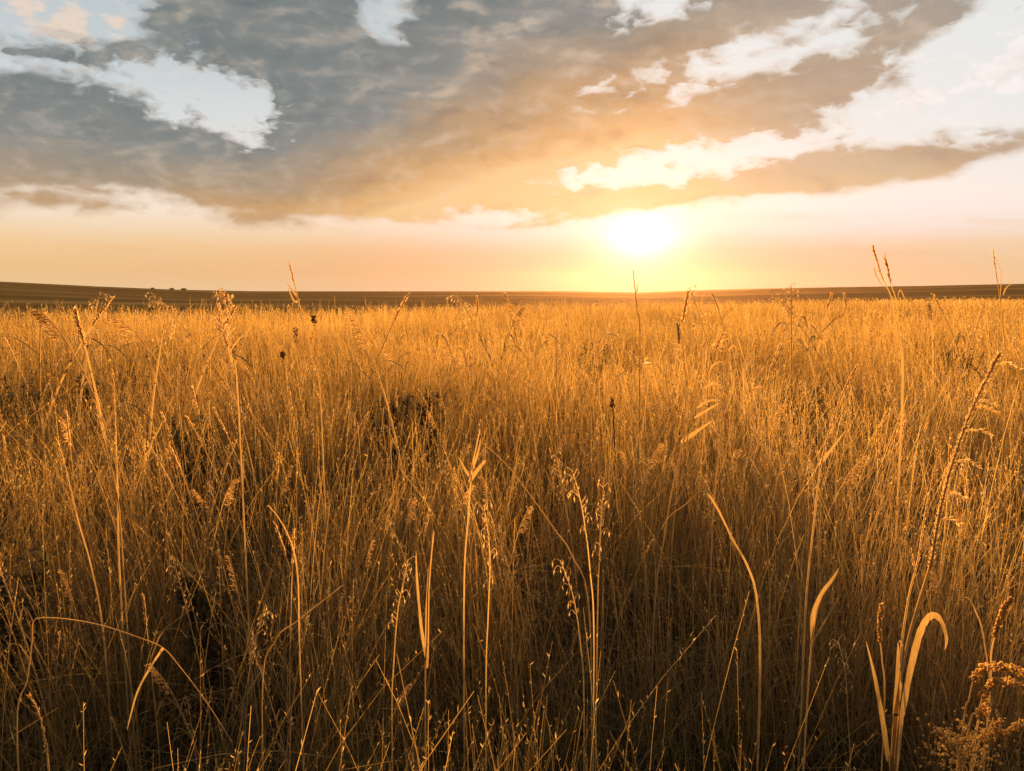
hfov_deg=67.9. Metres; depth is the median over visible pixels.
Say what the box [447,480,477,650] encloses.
spike grass
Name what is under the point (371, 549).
plume grass
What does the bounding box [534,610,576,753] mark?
plume grass
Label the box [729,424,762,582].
spike grass
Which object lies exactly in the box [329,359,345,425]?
plume grass
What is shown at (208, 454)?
spike grass
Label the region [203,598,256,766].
loose grass
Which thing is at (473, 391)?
loose grass
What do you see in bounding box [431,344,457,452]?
spike grass
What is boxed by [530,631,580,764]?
plume grass
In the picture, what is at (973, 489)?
plume grass
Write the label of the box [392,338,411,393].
plume grass
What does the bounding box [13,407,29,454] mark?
spike grass
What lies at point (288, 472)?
plume grass
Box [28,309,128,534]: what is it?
plume grass
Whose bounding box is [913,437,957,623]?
spike grass
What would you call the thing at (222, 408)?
loose grass
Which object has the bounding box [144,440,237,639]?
loose grass
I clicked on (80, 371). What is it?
spike grass
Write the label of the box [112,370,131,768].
narrow headed grass
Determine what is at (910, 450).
spike grass
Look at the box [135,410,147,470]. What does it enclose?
spike grass
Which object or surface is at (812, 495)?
loose grass
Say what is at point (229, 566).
plume grass
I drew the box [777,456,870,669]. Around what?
plume grass
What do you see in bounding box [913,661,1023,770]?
beaded weed
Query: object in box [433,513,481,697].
spike grass
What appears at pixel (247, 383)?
plume grass
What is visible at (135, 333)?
plume grass
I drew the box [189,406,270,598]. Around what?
spike grass
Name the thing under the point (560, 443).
plume grass
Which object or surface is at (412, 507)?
plume grass
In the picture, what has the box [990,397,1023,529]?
spike grass
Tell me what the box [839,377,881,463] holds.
spike grass
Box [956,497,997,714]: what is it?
spike grass
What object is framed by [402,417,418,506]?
spike grass
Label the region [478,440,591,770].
slanting straw
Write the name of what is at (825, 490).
spike grass
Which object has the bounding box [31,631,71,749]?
spike grass
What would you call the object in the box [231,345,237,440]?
dock stalk
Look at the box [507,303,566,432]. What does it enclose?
plume grass
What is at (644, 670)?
spike grass
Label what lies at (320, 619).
loose grass
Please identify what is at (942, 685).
spike grass
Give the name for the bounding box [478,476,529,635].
plume grass
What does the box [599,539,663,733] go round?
spike grass
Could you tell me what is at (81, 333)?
spike grass
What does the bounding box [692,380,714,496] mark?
spike grass
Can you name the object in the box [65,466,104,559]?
plume grass
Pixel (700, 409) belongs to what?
loose grass
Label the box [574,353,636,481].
spike grass
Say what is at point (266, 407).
spike grass
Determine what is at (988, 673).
nodding stalk
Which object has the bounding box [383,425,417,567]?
spike grass
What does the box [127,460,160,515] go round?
loose grass
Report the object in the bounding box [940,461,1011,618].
loose grass
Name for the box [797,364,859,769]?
golden plume
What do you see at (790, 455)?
plume grass
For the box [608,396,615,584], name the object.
dock stalk
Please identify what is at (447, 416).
spike grass
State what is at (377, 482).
plume grass
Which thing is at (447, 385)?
spike grass
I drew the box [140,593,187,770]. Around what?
spike grass
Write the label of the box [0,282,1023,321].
hills
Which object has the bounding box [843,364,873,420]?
plume grass
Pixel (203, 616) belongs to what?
dark weed
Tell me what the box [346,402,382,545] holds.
loose grass
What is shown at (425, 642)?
blade pair
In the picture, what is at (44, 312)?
plume grass
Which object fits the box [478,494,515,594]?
spike grass
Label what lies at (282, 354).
dock stalk
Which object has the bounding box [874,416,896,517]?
spike grass
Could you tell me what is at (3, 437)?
spike grass
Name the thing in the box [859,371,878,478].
loose grass
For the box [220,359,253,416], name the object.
plume grass
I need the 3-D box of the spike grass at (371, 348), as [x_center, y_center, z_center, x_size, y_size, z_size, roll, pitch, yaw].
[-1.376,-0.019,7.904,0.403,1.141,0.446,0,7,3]
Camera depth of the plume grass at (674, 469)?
3.13 m
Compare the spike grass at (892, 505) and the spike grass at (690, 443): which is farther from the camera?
the spike grass at (690, 443)
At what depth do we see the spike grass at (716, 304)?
8.28 m
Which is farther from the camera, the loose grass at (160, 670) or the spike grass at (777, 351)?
the spike grass at (777, 351)
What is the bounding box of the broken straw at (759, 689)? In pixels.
[661,491,760,770]
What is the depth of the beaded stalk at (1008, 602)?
1.57 m
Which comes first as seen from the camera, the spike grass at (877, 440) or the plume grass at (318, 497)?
the spike grass at (877, 440)
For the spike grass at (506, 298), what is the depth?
8.23 m
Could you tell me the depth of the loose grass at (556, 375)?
5.88 m
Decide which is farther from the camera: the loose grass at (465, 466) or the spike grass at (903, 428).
the loose grass at (465, 466)
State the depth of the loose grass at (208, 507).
2.97 m
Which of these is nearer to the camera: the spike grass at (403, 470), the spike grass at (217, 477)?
the spike grass at (217, 477)
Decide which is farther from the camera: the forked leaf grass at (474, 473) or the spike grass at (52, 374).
the spike grass at (52, 374)
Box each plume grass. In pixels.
[0,308,48,473]
[5,654,28,770]
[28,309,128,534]
[30,566,60,709]
[43,368,90,465]
[47,569,137,770]
[58,417,127,618]
[60,401,119,519]
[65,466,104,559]
[97,433,159,610]
[98,396,128,509]
[109,319,194,476]
[124,374,143,486]
[135,390,166,431]
[144,664,205,770]
[151,333,192,433]
[174,479,245,584]
[178,359,195,414]
[191,490,246,627]
[198,344,232,435]
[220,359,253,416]
[225,556,286,763]
[236,357,273,450]
[237,371,257,410]
[239,395,259,472]
[267,465,292,659]
[297,466,329,610]
[326,540,374,688]
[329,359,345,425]
[333,373,352,456]
[346,315,469,575]
[353,334,376,427]
[356,684,410,770]
[361,497,416,664]
[374,475,401,593]
[379,347,424,470]
[386,458,407,568]
[389,334,404,391]
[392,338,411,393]
[422,444,460,568]
[426,412,463,495]
[429,349,468,396]
[429,443,470,553]
[429,485,474,621]
[446,364,472,476]
[448,369,491,458]
[449,638,480,770]
[465,532,505,638]
[474,515,504,625]
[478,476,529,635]
[482,506,532,702]
[486,396,525,504]
[487,306,527,451]
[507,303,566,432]
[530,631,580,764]
[531,435,565,544]
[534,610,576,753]
[546,501,618,694]
[581,370,622,486]
[596,345,615,462]
[604,444,663,635]
[617,449,658,594]
[640,386,676,558]
[670,462,732,649]
[687,307,732,392]
[697,449,742,636]
[701,373,737,454]
[709,403,787,574]
[714,380,752,483]
[724,385,761,481]
[724,419,751,534]
[752,389,776,491]
[756,427,778,582]
[771,306,812,396]
[777,297,820,442]
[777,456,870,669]
[786,451,834,640]
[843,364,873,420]
[850,432,887,584]
[863,347,907,434]
[888,366,920,463]
[891,380,929,466]
[925,302,1001,437]
[930,566,953,756]
[949,511,1021,681]
[958,570,1023,752]
[961,452,993,565]
[967,425,1001,544]
[997,425,1023,464]
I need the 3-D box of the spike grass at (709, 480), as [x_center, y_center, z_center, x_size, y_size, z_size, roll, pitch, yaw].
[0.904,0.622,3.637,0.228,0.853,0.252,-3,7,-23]
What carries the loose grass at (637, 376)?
on the ground at (494, 734)
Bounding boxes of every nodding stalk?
[268,505,303,770]
[960,597,990,770]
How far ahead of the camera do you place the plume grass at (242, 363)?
7.14 m
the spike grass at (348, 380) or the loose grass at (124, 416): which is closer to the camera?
the loose grass at (124, 416)
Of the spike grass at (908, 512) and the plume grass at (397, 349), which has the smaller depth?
the spike grass at (908, 512)
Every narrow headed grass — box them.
[56,439,114,770]
[93,399,136,770]
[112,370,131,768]
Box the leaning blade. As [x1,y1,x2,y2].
[803,568,838,770]
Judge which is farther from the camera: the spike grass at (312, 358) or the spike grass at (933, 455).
the spike grass at (312, 358)
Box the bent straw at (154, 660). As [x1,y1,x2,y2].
[16,617,231,770]
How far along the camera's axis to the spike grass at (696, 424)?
4.58 m
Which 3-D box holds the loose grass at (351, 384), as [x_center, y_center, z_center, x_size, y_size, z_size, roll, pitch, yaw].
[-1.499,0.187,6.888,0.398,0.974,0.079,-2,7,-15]
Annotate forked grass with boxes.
[872,244,904,686]
[883,255,903,667]
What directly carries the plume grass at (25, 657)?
on the ground at (494, 734)
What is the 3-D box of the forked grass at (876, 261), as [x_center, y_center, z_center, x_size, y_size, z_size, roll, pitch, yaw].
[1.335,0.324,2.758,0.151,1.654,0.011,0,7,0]
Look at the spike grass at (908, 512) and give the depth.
2.51 m
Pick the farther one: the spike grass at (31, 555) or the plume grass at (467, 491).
the plume grass at (467, 491)
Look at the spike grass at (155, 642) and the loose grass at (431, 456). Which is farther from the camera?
the loose grass at (431, 456)
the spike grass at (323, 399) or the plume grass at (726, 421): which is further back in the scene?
the spike grass at (323, 399)
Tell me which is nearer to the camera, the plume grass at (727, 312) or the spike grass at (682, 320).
the spike grass at (682, 320)
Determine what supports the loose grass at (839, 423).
on the ground at (494, 734)
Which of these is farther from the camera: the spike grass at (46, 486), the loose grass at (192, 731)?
the spike grass at (46, 486)
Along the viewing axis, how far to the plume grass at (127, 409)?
5.44 m
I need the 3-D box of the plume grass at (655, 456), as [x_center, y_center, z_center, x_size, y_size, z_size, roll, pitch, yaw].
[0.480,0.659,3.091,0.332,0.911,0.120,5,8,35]
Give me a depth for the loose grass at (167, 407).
5.36 m
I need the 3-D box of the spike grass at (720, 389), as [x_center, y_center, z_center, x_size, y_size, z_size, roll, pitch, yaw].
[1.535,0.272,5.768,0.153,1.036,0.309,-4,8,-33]
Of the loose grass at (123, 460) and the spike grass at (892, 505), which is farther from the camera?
the loose grass at (123, 460)
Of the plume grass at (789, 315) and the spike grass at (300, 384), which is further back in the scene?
the plume grass at (789, 315)
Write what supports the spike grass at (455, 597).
on the ground at (494, 734)
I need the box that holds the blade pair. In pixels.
[416,530,433,770]
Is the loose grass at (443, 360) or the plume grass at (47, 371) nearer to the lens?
the plume grass at (47, 371)
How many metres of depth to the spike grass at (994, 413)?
5.56 m
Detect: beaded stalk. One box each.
[876,602,884,770]
[983,596,1014,770]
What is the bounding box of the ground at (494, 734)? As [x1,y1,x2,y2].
[0,308,1023,770]
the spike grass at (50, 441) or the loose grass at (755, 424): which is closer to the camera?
the loose grass at (755, 424)
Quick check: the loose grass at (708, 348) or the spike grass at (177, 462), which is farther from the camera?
the loose grass at (708, 348)
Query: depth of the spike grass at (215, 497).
3.06 m
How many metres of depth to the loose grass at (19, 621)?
2.01 m
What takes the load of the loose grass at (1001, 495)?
on the ground at (494, 734)
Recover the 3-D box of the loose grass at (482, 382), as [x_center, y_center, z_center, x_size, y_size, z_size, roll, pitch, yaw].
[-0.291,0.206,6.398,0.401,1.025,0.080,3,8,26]
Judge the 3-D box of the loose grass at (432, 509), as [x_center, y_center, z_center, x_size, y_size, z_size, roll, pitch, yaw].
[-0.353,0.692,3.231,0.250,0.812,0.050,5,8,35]
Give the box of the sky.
[0,0,1023,292]
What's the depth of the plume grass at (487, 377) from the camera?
5.37 m
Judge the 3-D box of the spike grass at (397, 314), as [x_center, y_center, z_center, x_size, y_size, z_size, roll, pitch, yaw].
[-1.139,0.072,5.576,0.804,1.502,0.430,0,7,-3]
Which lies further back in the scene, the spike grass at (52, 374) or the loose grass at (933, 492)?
the spike grass at (52, 374)
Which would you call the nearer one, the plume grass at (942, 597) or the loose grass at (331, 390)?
the plume grass at (942, 597)
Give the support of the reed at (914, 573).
on the ground at (494, 734)
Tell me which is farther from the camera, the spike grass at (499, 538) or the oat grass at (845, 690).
the spike grass at (499, 538)
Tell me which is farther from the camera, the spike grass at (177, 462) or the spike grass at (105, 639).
the spike grass at (177, 462)
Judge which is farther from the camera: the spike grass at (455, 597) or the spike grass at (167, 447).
the spike grass at (167, 447)
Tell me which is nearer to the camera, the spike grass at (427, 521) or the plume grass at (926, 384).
the spike grass at (427, 521)
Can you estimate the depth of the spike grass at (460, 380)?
6.15 m
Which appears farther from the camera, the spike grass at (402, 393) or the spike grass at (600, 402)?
the spike grass at (402, 393)
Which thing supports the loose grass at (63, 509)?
on the ground at (494, 734)
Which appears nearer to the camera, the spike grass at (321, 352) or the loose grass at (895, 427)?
the loose grass at (895, 427)
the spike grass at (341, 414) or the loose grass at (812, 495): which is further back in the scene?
the spike grass at (341, 414)
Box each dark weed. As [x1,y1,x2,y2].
[0,376,45,486]
[0,546,60,764]
[72,375,102,473]
[164,561,244,741]
[167,413,228,545]
[362,389,415,503]
[414,389,449,486]
[569,340,611,422]
[783,385,828,489]
[938,344,986,415]
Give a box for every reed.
[649,332,726,750]
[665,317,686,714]
[899,350,1023,712]
[899,465,936,666]
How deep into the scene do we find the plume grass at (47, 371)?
6.42 m
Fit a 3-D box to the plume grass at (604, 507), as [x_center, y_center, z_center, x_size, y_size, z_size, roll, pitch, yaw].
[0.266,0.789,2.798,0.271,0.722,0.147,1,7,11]
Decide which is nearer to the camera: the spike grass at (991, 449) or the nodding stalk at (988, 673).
the nodding stalk at (988, 673)
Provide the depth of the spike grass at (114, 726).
1.81 m
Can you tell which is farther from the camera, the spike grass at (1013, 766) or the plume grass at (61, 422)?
the plume grass at (61, 422)
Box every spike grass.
[0,415,18,520]
[0,486,31,563]
[2,436,25,562]
[4,337,44,453]
[8,505,45,654]
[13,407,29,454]
[31,350,74,440]
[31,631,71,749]
[35,296,141,480]
[35,439,61,546]
[36,410,113,615]
[45,414,76,503]
[67,543,109,712]
[73,306,164,561]
[78,328,118,451]
[79,396,92,458]
[80,334,124,399]
[92,348,127,450]
[93,608,113,733]
[98,442,150,646]
[106,506,153,657]
[107,365,127,455]
[110,717,155,770]
[116,363,146,441]
[124,437,153,593]
[132,378,149,450]
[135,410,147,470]
[135,485,181,663]
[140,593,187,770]
[146,584,168,749]
[159,411,214,575]
[164,407,193,532]
[165,449,200,579]
[169,445,242,652]
[177,305,289,483]
[185,415,248,595]
[186,401,211,558]
[188,358,230,474]
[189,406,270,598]
[191,385,227,580]
[200,439,267,566]
[209,352,243,448]
[212,584,251,707]
[220,381,266,507]
[231,631,283,770]
[237,528,332,770]
[238,407,250,500]
[248,375,274,477]
[250,616,342,770]
[254,379,283,478]
[255,569,283,708]
[261,361,293,482]
[273,344,300,430]
[273,521,353,770]
[275,452,321,621]
[277,328,315,431]
[288,386,324,557]
[289,336,314,396]
[290,351,304,443]
[302,326,353,413]
[304,344,332,451]
[311,362,338,484]
[312,293,410,494]
[317,394,339,532]
[333,378,366,504]
[333,412,367,560]
[333,593,381,760]
[342,354,357,456]
[354,357,387,492]
[357,328,378,427]
[377,353,411,445]
[379,388,413,539]
[381,510,438,741]
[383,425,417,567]
[398,358,423,437]
[401,389,451,474]
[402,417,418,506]
[407,420,433,541]
[415,467,462,667]
[417,545,437,706]
[420,392,433,487]
[422,524,473,702]
[426,474,470,613]
[427,410,457,566]
[430,296,479,437]
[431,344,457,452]
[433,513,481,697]
[435,379,462,520]
[436,358,455,458]
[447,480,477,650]
[448,343,472,474]
[448,354,485,475]
[452,499,524,698]
[454,437,498,574]
[458,458,498,616]
[464,390,497,486]
[467,692,481,770]
[475,292,526,433]
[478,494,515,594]
[480,411,501,524]
[488,497,508,617]
[493,493,508,602]
[500,381,543,499]
[505,426,528,567]
[505,462,526,537]
[506,344,548,463]
[506,417,532,546]
[520,339,551,427]
[549,449,583,567]
[552,373,590,502]
[555,340,570,403]
[572,422,601,580]
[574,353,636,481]
[594,346,610,488]
[594,381,615,510]
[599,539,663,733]
[609,290,690,510]
[617,351,641,465]
[620,395,660,505]
[638,620,656,747]
[644,332,695,489]
[665,293,736,405]
[669,394,708,555]
[682,382,743,577]
[684,379,727,522]
[685,384,724,562]
[686,684,713,769]
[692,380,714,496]
[695,431,736,577]
[707,352,732,449]
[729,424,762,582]
[729,449,781,608]
[740,343,781,536]
[758,489,797,665]
[781,516,847,724]
[796,292,867,412]
[798,439,834,597]
[813,293,851,397]
[822,534,889,750]
[823,387,848,502]
[830,361,865,467]
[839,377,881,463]
[843,482,892,678]
[844,424,899,660]
[846,424,908,671]
[868,420,921,615]
[868,526,935,770]
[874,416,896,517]
[880,454,905,581]
[881,422,929,596]
[892,408,925,536]
[901,463,977,729]
[901,467,947,619]
[905,501,950,691]
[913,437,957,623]
[914,385,961,525]
[930,293,966,416]
[930,472,963,626]
[932,442,1002,631]
[935,371,969,473]
[935,437,997,678]
[935,681,996,769]
[937,470,1023,672]
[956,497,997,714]
[963,709,1015,770]
[987,383,1009,474]
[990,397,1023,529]
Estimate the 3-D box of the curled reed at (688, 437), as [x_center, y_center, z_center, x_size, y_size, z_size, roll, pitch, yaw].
[0.549,0.515,2.379,0.213,1.367,0.045,0,7,0]
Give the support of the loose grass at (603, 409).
on the ground at (494, 734)
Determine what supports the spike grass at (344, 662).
on the ground at (494, 734)
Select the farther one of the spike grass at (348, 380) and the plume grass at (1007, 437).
the spike grass at (348, 380)
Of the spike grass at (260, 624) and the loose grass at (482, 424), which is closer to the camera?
the spike grass at (260, 624)
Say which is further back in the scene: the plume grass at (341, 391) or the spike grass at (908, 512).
the plume grass at (341, 391)
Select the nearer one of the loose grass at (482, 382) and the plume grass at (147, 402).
the plume grass at (147, 402)
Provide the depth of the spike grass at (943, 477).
2.78 m
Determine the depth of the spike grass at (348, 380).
6.46 m
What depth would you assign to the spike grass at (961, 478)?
3.17 m
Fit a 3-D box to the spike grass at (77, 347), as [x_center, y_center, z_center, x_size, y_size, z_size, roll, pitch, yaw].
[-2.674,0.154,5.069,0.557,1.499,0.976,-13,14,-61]
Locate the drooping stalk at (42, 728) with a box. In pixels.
[26,693,49,770]
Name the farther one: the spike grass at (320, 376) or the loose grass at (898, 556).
the spike grass at (320, 376)
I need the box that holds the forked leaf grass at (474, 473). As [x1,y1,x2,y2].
[459,430,485,770]
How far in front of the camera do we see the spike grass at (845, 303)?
9.27 m
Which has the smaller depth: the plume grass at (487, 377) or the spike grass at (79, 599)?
the spike grass at (79, 599)
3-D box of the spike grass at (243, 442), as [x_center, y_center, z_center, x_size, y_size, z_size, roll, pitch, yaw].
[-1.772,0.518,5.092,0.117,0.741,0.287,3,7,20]
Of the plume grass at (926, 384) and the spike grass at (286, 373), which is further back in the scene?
the spike grass at (286, 373)
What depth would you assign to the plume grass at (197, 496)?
3.01 m
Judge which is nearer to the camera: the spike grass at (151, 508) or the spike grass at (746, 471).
the spike grass at (151, 508)
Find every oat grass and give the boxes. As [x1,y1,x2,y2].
[388,556,415,770]
[473,501,496,770]
[552,558,584,770]
[562,467,594,770]
[592,477,610,770]
[829,635,853,770]
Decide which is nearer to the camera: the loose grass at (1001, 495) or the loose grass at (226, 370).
the loose grass at (1001, 495)
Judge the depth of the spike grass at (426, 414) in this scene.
4.65 m
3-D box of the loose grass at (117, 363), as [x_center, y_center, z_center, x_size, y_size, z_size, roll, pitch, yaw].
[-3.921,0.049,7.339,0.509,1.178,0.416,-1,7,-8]
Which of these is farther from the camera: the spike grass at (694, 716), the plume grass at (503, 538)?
the plume grass at (503, 538)
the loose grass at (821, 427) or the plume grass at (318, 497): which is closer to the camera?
the plume grass at (318, 497)
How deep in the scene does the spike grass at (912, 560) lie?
2.16 m
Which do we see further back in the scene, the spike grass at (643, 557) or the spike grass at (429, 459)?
the spike grass at (429, 459)
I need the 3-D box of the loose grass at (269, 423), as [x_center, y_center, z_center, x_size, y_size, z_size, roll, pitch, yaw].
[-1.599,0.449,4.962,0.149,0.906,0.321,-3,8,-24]
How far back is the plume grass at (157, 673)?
1.83 m
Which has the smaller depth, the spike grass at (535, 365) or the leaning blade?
the leaning blade
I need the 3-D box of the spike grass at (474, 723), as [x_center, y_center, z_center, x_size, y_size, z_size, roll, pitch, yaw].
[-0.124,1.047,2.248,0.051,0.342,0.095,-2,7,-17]
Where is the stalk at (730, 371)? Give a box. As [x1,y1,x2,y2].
[705,345,736,732]
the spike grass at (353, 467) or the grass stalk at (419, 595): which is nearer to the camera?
the grass stalk at (419, 595)
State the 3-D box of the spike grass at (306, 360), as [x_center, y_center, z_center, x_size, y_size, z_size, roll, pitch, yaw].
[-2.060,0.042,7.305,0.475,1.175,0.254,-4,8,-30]
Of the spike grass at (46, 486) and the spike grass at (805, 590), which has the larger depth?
the spike grass at (46, 486)
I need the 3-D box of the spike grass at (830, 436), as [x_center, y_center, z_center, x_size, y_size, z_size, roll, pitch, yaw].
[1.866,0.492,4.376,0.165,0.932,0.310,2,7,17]
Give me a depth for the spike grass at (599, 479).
3.60 m
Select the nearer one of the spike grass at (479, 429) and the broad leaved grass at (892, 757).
the broad leaved grass at (892, 757)
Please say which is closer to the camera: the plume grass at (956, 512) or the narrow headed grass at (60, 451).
the narrow headed grass at (60, 451)
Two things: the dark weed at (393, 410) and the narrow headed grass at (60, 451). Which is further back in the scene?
the dark weed at (393, 410)
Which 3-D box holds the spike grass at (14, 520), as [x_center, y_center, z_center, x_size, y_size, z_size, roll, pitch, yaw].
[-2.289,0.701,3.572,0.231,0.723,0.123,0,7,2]
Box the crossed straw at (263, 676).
[261,585,342,770]
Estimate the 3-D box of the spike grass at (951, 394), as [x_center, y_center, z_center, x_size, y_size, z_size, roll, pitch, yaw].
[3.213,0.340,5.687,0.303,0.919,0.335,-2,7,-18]
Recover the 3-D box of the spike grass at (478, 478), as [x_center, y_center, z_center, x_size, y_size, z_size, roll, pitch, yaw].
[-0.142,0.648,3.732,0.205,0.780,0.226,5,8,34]
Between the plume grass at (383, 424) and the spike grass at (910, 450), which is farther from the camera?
the spike grass at (910, 450)
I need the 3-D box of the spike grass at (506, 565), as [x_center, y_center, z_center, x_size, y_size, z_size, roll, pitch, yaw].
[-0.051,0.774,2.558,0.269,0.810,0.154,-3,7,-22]
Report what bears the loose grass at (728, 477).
on the ground at (494, 734)
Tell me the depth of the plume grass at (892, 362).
7.33 m
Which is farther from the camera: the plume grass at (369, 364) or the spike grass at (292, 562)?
the plume grass at (369, 364)
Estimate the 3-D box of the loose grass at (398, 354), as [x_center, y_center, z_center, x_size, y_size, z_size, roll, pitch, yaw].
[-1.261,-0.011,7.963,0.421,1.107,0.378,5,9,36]
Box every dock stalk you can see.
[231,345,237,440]
[280,351,287,460]
[293,327,298,392]
[311,315,317,371]
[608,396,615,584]
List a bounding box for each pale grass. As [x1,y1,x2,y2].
[210,291,254,750]
[217,287,252,727]
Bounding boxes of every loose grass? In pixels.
[0,562,57,770]
[47,463,78,578]
[76,292,131,503]
[89,332,125,399]
[103,446,157,625]
[108,415,172,596]
[118,388,132,499]
[118,437,145,501]
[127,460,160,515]
[137,302,177,565]
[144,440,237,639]
[145,291,265,502]
[147,612,171,749]
[158,386,186,485]
[164,365,202,456]
[164,589,234,764]
[166,555,244,769]
[183,696,209,770]
[196,469,249,561]
[199,603,273,770]
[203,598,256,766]
[207,432,266,542]
[219,385,241,475]
[229,392,287,589]
[249,650,291,770]
[253,389,278,510]
[268,364,318,495]
[285,530,346,765]
[308,366,344,463]
[340,355,360,455]
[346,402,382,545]
[363,387,382,463]
[374,406,414,531]
[385,332,414,406]
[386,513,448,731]
[408,457,446,597]
[417,424,448,533]
[419,336,449,416]
[429,299,470,473]
[433,343,459,406]
[446,293,515,476]
[452,359,495,431]
[458,333,500,410]
[462,428,479,554]
[466,338,508,496]
[466,388,502,485]
[473,351,493,443]
[478,364,518,444]
[498,553,539,719]
[517,325,560,465]
[543,451,611,693]
[567,626,588,757]
[575,365,610,487]
[583,300,622,423]
[583,434,618,557]
[612,356,650,445]
[630,452,648,651]
[636,355,682,449]
[660,454,723,616]
[674,375,724,484]
[685,284,792,446]
[699,474,768,672]
[708,423,783,575]
[742,360,777,454]
[749,414,804,572]
[766,457,850,729]
[768,288,851,392]
[769,282,806,476]
[781,414,842,604]
[798,380,864,525]
[802,385,870,511]
[837,477,878,659]
[838,416,882,520]
[857,391,923,487]
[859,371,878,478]
[860,297,992,494]
[873,448,929,602]
[878,494,920,716]
[883,380,947,516]
[915,418,945,507]
[922,535,991,749]
[924,448,957,568]
[937,366,989,459]
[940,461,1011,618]
[979,442,1020,609]
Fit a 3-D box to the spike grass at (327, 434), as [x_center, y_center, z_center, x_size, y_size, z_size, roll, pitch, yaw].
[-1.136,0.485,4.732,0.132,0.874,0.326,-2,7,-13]
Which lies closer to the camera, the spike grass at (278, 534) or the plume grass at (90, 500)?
the spike grass at (278, 534)
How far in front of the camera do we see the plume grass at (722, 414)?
4.76 m
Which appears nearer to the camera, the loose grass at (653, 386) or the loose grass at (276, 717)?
the loose grass at (276, 717)
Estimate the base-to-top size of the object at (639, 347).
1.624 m
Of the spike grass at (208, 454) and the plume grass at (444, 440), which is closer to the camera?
the spike grass at (208, 454)
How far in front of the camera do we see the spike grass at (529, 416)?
5.04 m
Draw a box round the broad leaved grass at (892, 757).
[866,612,947,770]
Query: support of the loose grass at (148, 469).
on the ground at (494, 734)
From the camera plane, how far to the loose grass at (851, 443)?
4.80 m
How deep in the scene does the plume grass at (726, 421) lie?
3.99 m
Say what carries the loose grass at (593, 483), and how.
on the ground at (494, 734)
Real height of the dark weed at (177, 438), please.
0.799 m
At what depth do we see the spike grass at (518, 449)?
4.24 m
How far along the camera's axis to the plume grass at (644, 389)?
4.27 m
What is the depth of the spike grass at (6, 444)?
4.65 m
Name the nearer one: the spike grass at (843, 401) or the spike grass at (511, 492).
the spike grass at (511, 492)
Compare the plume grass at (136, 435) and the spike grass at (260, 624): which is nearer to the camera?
the spike grass at (260, 624)
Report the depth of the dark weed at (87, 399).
6.07 m
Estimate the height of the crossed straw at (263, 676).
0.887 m
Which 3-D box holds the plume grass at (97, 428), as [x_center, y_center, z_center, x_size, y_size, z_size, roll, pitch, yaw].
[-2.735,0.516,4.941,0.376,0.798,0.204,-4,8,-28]
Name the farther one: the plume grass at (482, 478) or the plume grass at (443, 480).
the plume grass at (443, 480)
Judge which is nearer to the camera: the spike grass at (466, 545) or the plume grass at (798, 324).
the spike grass at (466, 545)
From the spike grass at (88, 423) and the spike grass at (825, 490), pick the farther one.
the spike grass at (88, 423)
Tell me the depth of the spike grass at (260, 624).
2.68 m
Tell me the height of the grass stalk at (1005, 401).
1.654 m
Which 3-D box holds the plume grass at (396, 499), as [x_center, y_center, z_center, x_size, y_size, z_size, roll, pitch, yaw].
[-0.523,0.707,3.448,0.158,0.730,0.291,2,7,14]
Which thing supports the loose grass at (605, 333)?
on the ground at (494, 734)
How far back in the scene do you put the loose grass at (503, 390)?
5.98 m
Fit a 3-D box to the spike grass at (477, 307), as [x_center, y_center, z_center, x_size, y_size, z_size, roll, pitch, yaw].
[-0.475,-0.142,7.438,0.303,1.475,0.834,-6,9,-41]
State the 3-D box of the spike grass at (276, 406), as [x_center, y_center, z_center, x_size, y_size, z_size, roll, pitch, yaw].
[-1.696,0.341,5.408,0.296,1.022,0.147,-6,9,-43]
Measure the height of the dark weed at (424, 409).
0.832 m
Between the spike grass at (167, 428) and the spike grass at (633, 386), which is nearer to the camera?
the spike grass at (167, 428)
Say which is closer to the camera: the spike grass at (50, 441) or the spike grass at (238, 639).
the spike grass at (238, 639)
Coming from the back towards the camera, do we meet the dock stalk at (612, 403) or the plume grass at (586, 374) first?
the plume grass at (586, 374)
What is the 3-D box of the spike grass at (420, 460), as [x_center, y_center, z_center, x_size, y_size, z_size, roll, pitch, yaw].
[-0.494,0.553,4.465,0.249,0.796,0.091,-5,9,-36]
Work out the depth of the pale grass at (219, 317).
2.33 m
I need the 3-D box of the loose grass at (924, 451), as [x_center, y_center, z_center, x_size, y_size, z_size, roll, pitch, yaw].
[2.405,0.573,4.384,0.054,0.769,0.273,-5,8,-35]
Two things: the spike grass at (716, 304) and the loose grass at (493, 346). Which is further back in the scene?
the spike grass at (716, 304)
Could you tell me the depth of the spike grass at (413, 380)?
6.34 m
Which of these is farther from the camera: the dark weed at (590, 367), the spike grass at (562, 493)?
the dark weed at (590, 367)
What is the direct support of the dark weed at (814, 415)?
on the ground at (494, 734)
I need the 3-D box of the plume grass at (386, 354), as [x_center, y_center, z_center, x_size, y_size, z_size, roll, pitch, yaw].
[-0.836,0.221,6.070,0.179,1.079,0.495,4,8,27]
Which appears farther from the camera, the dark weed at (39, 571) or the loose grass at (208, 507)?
the loose grass at (208, 507)
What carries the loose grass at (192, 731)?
on the ground at (494, 734)
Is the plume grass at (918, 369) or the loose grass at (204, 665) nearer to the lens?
the loose grass at (204, 665)

